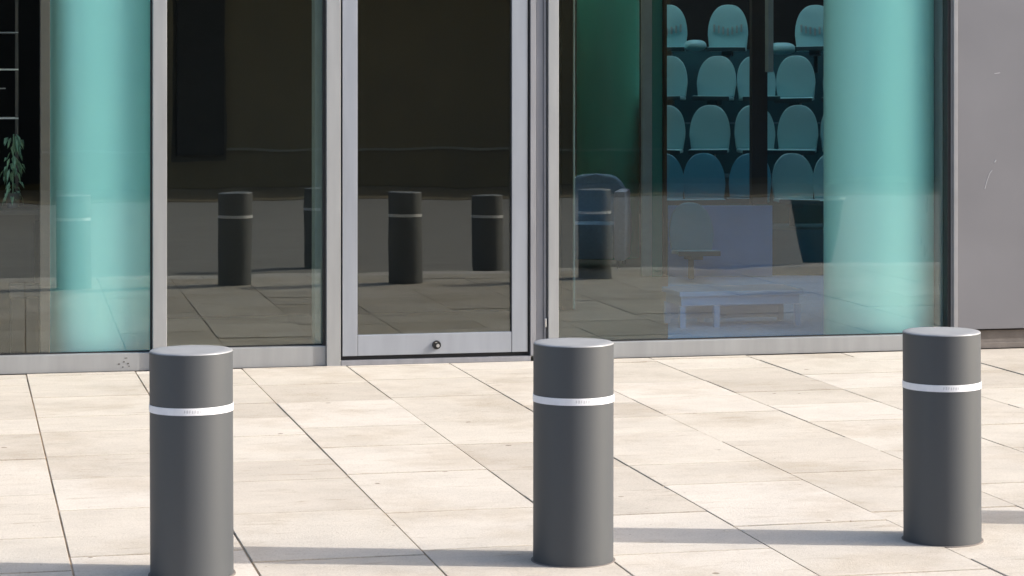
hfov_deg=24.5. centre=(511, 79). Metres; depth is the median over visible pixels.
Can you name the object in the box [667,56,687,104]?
shell seat
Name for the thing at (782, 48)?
seat cushion
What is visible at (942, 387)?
bollard
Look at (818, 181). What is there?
shell seat
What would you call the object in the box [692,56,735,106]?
shell seat
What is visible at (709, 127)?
shell seat
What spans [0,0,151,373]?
window
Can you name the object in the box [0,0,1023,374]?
glass fronted building
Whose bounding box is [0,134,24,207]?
potted plant
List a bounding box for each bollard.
[148,345,235,575]
[531,338,614,567]
[901,327,983,547]
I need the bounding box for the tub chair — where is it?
[575,174,631,268]
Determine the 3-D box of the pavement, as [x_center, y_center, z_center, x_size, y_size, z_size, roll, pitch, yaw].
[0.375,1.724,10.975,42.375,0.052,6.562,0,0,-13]
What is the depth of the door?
14.17 m
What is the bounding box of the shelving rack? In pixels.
[0,0,17,192]
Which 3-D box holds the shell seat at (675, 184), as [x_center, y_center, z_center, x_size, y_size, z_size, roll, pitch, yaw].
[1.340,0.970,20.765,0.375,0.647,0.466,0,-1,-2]
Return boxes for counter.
[0,206,38,353]
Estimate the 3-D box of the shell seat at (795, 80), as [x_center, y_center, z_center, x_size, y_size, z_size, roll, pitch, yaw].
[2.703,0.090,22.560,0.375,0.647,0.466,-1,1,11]
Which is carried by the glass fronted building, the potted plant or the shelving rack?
the shelving rack
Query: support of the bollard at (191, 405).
on the pavement
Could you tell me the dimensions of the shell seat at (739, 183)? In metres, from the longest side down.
0.647 x 0.466 x 0.375 m
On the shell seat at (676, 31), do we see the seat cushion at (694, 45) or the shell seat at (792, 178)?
the seat cushion at (694, 45)
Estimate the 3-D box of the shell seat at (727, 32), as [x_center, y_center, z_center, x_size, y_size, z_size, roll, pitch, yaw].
[2.141,-0.418,23.474,0.400,0.687,0.472,0,-1,8]
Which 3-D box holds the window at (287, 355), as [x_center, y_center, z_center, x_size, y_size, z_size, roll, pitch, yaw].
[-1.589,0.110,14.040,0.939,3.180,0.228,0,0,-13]
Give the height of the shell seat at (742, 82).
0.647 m
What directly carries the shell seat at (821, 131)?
on the seating tiers
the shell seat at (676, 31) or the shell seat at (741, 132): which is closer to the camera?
the shell seat at (741, 132)
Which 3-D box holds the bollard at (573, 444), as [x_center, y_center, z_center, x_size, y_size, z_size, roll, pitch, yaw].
[0.217,1.314,8.367,0.301,0.776,0.301,0,0,-4]
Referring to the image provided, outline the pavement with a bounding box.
[0,348,1023,575]
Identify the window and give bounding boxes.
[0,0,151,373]
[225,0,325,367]
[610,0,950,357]
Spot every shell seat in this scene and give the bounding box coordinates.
[667,5,686,55]
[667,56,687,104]
[667,105,684,154]
[667,154,686,208]
[669,202,720,278]
[683,153,725,204]
[688,105,729,156]
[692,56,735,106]
[707,5,747,59]
[726,153,771,204]
[734,105,780,154]
[736,57,779,100]
[772,153,819,225]
[774,55,814,105]
[777,105,817,155]
[795,5,822,72]
[813,156,822,205]
[820,117,822,150]
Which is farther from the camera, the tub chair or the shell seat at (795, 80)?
the shell seat at (795, 80)
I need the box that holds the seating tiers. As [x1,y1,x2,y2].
[667,49,822,275]
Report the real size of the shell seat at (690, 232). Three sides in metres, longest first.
0.647 x 0.466 x 0.375 m
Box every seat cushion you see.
[684,40,705,50]
[773,43,794,54]
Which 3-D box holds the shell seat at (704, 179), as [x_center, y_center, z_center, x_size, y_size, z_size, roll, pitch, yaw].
[1.694,0.968,20.769,0.375,0.647,0.466,-1,-1,3]
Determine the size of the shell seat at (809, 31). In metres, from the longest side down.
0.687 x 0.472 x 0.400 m
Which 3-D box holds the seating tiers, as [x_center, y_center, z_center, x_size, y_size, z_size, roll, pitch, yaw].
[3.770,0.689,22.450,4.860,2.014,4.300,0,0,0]
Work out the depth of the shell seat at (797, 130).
21.77 m
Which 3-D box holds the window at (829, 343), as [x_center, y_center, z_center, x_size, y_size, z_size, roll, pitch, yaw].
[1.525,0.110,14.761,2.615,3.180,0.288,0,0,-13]
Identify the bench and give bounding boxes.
[662,284,802,327]
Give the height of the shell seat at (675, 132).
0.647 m
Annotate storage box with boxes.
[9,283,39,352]
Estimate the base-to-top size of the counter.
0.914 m
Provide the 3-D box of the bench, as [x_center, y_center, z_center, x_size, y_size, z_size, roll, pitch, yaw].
[1.525,1.569,16.369,0.887,0.253,0.440,0,0,-12]
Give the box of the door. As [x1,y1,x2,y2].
[342,0,526,355]
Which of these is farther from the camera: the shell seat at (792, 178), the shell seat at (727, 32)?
the shell seat at (727, 32)

